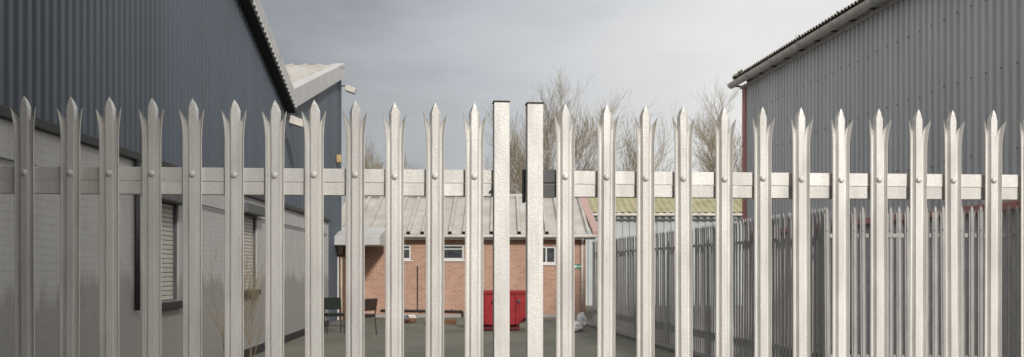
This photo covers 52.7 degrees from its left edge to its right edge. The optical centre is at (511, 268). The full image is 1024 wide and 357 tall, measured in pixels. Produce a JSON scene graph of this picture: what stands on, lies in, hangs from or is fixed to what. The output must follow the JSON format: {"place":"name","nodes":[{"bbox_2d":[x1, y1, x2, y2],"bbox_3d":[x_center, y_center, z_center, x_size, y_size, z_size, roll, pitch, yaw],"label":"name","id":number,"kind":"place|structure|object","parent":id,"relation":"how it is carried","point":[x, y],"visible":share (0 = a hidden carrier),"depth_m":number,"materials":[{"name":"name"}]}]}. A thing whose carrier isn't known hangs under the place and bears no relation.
{"place":"outdoors","nodes":[
{"label":"outdoors","id":0,"kind":"place"},
{"bbox_2d":[0,96,509,356],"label":"palisade gate","id":1,"kind":"structure","parent":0,"point":[151,180],"depth_m":3.93,"materials":[{"name":"metal"}]},
{"bbox_2d":[424,319,456,324],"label":"timber offcuts","id":2,"kind":"object","parent":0,"point":[450,321],"visible":0.54,"depth_m":29.77,"materials":[{"name":"brown wood"}]},
{"bbox_2d":[406,231,574,233],"bbox_3d":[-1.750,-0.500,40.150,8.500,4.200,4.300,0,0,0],"label":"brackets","id":3,"kind":"object","parent":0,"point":[491,232],"visible":0.04,"depth_m":41.24,"materials":[{"name":"black metal"}]},
{"bbox_2d":[342,195,589,233],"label":"roof","id":4,"kind":"structure","parent":3,"relation":"on","point":[415,215],"depth_m":35.66,"materials":[{"name":"grey metal"}]},
{"bbox_2d":[365,194,521,197],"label":"ridge","id":5,"kind":"structure","parent":4,"relation":"on","point":[514,195],"depth_m":37.91,"materials":[{"name":"grey metal"}]},
{"bbox_2d":[579,198,597,235],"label":"verge","id":6,"kind":"structure","parent":4,"relation":"attached to","point":[592,223],"depth_m":35.18,"materials":[{"name":"pink paint"}]},
{"bbox_2d":[260,0,856,206],"label":"sky","id":7,"kind":"structure","parent":0,"point":[456,55],"materials":[{"name":"grey"}]},
{"bbox_2d":[251,306,868,356],"bbox_3d":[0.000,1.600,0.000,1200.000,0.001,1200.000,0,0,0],"label":"ground","id":8,"kind":"structure","parent":0,"point":[585,342],"depth_m":22.44,"materials":[{"name":"grey asphalt"}]},
{"bbox_2d":[0,105,330,356],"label":"white outbuilding","id":9,"kind":"structure","parent":8,"relation":"on","point":[47,243],"depth_m":12.37,"materials":[{"name":"paint"}]},
{"bbox_2d":[0,0,344,322],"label":"blue warehouse","id":10,"kind":"structure","parent":8,"relation":"on","point":[172,58],"depth_m":14.67,"materials":[{"name":"metal"}]},
{"bbox_2d":[281,113,303,128],"bbox_3d":[-4.830,-3.270,22.900,0.557,0.320,0.360,0,0,0],"label":"floodlight","id":11,"kind":"object","parent":10,"relation":"attached to","point":[295,121],"visible":0.7,"depth_m":22.72,"materials":[{"name":"paint"}]},
{"bbox_2d":[336,152,341,162],"bbox_3d":[-5.348,-3.440,32.000,0.140,0.320,0.200,0,0,0],"label":"wall lamp","id":12,"kind":"object","parent":10,"relation":"attached to","point":[338,158],"visible":1,"depth_m":31.90,"materials":[{"name":"paint"}]},
{"bbox_2d":[339,84,356,94],"bbox_3d":[-5.184,-5.670,32.600,0.557,0.320,0.360,0,0,0],"label":"floodlight","id":13,"kind":"object","parent":10,"relation":"attached to","point":[350,89],"visible":1,"depth_m":32.42,"materials":[{"name":"paint"}]},
{"bbox_2d":[202,237,287,356],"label":"bare shrub","id":14,"kind":"object","parent":8,"relation":"on","point":[252,297],"visible":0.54,"depth_m":14.18,"materials":[{"name":"brown plant"}]},
{"bbox_2d":[324,297,344,333],"bbox_3d":[-4.428,1.161,25.723,0.448,0.882,0.516,0,0,-20],"label":"chair","id":15,"kind":"object","parent":8,"relation":"on","point":[330,303],"visible":0.94,"depth_m":25.86,"materials":[{"name":"fabric"}]},
{"bbox_2d":[334,227,384,319],"bbox_3d":[-5.125,0.127,32.750,2.150,2.947,2.300,0,0,0],"label":"entrance porch","id":16,"kind":"object","parent":8,"relation":"on","point":[374,236],"visible":0.34,"depth_m":32.30,"materials":[{"name":"white wood"}]},
{"bbox_2d":[338,257,338,319],"bbox_3d":[-5.650,0.610,32.283,0.500,1.980,0.026,0,0,0],"label":"door","id":17,"kind":"structure","parent":16,"relation":"in","point":[338,257],"depth_m":32.27,"materials":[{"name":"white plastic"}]},
{"bbox_2d":[365,298,377,333],"bbox_3d":[-3.601,1.161,25.186,0.516,0.882,0.459,0,0,36],"label":"chair","id":18,"kind":"object","parent":8,"relation":"on","point":[371,304],"visible":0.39,"depth_m":25.09,"materials":[{"name":"brown plastic"}]},
{"bbox_2d":[342,137,423,201],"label":"bare tree","id":19,"kind":"object","parent":8,"relation":"on","point":[367,164],"visible":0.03,"depth_m":64.96,"materials":[{"name":"brown plant"}]},
{"bbox_2d":[404,314,416,322],"bbox_3d":[-3.251,1.473,30.610,0.859,0.230,0.551,0,0,0],"label":"rubbish heap","id":20,"kind":"object","parent":8,"relation":"on","point":[410,318],"visible":0.53,"depth_m":30.40,"materials":[{"name":"white plastic"}]},
{"bbox_2d":[422,154,525,192],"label":"bare tree","id":21,"kind":"object","parent":8,"relation":"on","point":[492,167],"visible":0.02,"depth_m":70.11,"materials":[{"name":"brown plant"}]},
{"bbox_2d":[365,240,585,315],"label":"walls","id":22,"kind":"structure","parent":8,"relation":"on","point":[454,285],"depth_m":34.00,"materials":[{"name":"orange brick"}]},
{"bbox_2d":[404,244,411,260],"bbox_3d":[-3.650,-0.520,34.025,0.740,0.560,0.150,0,0,0],"label":"window frame","id":23,"kind":"object","parent":22,"relation":"attached to","point":[409,258],"visible":0.44,"depth_m":34.03,"materials":[{"name":"white plastic"}]},
{"bbox_2d":[404,246,408,257],"bbox_3d":[-3.650,-0.545,34.065,0.540,0.390,0.010,0,0,0],"label":"window glass","id":24,"kind":"object","parent":23,"relation":"in","point":[406,253],"visible":0.36,"depth_m":34.06,"materials":[{"name":"grey glass"}]},
{"bbox_2d":[381,266,463,316],"bbox_3d":[-2.943,0.740,33.953,2.716,1.680,0.095,0,0,0],"label":"service pipe","id":25,"kind":"object","parent":22,"relation":"attached to","point":[421,310],"visible":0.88,"depth_m":33.92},
{"bbox_2d":[444,244,464,260],"bbox_3d":[-1.940,-0.520,34.025,0.800,0.560,0.150,0,0,0],"label":"window frame","id":26,"kind":"object","parent":22,"relation":"attached to","point":[455,259],"visible":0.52,"depth_m":34.03,"materials":[{"name":"white plastic"}]},
{"bbox_2d":[444,246,461,257],"bbox_3d":[-1.940,-0.545,34.065,0.600,0.390,0.010,0,0,0],"label":"window glass","id":27,"kind":"object","parent":26,"relation":"in","point":[452,253],"visible":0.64,"depth_m":34.06,"materials":[{"name":"grey glass"}]},
{"bbox_2d":[404,238,595,239],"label":"fascia","id":28,"kind":"structure","parent":22,"relation":"attached to","point":[492,238],"depth_m":33.68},
{"bbox_2d":[404,234,596,237],"bbox_3d":[-1.620,-1.060,33.620,8.760,0.106,0.106,0,0,0],"label":"gutter","id":29,"kind":"object","parent":28,"relation":"attached to","point":[491,236],"visible":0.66,"depth_m":33.57,"materials":[{"name":"grey plastic"}]},
{"bbox_2d":[543,246,555,264],"bbox_3d":[1.085,-0.425,34.025,0.810,0.630,0.150,0,0,0],"label":"window frame","id":30,"kind":"object","parent":22,"relation":"attached to","point":[549,263],"visible":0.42,"depth_m":34.03,"materials":[{"name":"white plastic"}]},
{"bbox_2d":[543,248,553,261],"bbox_3d":[1.085,-0.450,34.065,0.610,0.460,0.010,0,0,0],"label":"window glass","id":31,"kind":"object","parent":30,"relation":"in","point":[550,254],"visible":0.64,"depth_m":34.06,"materials":[{"name":"black glass"}]},
{"bbox_2d":[574,264,580,268],"bbox_3d":[2.150,-0.075,33.991,0.300,0.150,0.014,0,0,0],"label":"exit sign","id":32,"kind":"object","parent":22,"relation":"attached to","point":[577,266],"visible":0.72,"depth_m":33.99,"materials":[{"name":"green plastic"}]},
{"bbox_2d":[581,238,583,311],"bbox_3d":[2.300,0.276,33.802,0.070,2.648,0.365,0,0,0],"label":"downpipe","id":33,"kind":"object","parent":22,"relation":"attached to","point":[582,239],"visible":0.83,"depth_m":33.92,"materials":[{"name":"grey plastic"}]},
{"bbox_2d":[375,314,584,316],"bbox_3d":[-1.750,1.550,33.984,8.300,0.100,0.029,0,0,0],"label":"damp course","id":34,"kind":"object","parent":8,"relation":"on","point":[460,315],"visible":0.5,"depth_m":33.97,"materials":[{"name":"grey concrete"}]},
{"bbox_2d":[483,290,525,329],"bbox_3d":[-0.115,1.074,27.075,1.490,1.012,1.130,0,0,0],"label":"skip","id":35,"kind":"object","parent":8,"relation":"on","point":[517,307],"visible":0.52,"depth_m":26.60,"materials":[{"name":"red paint"}]},
{"bbox_2d":[482,64,660,193],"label":"bare tree","id":36,"kind":"object","parent":8,"relation":"on","point":[519,167],"visible":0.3,"depth_m":61.99,"materials":[{"name":"brown plant"}]},
{"bbox_2d":[574,321,581,331],"bbox_3d":[1.618,1.459,26.197,0.308,0.281,0.333,0,0,0],"label":"rubbish bag","id":37,"kind":"object","parent":8,"relation":"on","point":[577,327],"visible":0.76,"depth_m":26.08,"materials":[{"name":"white plastic"}]},
{"bbox_2d":[576,312,586,330],"bbox_3d":[1.784,1.353,26.599,0.297,0.493,0.357,0,0,0],"label":"rubbish bag","id":38,"kind":"object","parent":8,"relation":"on","point":[581,319],"visible":0.78,"depth_m":26.49,"materials":[{"name":"white plastic"}]},
{"bbox_2d":[575,101,703,184],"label":"bare tree","id":39,"kind":"object","parent":8,"relation":"on","point":[632,161],"visible":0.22,"depth_m":64.35,"materials":[{"name":"brown plant"}]},
{"bbox_2d":[575,198,741,305],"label":"corrugated shed","id":40,"kind":"structure","parent":8,"relation":"on","point":[703,211],"depth_m":44.97,"materials":[{"name":"white metal"}]},
{"bbox_2d":[688,76,741,171],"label":"bare tree","id":41,"kind":"object","parent":8,"relation":"on","point":[712,164],"visible":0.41,"depth_m":58.04,"materials":[{"name":"brown plant"}]},
{"bbox_2d":[586,205,1020,356],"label":"palisade fence","id":42,"kind":"object","parent":8,"relation":"on","point":[625,321],"visible":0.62,"depth_m":13.73,"materials":[{"name":"metal"}]},
{"bbox_2d":[522,102,1023,356],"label":"palisade gate","id":43,"kind":"structure","parent":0,"point":[564,183],"depth_m":4.11,"materials":[{"name":"metal"}]},
{"bbox_2d":[727,0,1023,355],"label":"grey warehouse","id":44,"kind":"structure","parent":0,"point":[897,63],"depth_m":18.23,"materials":[{"name":"paint"}]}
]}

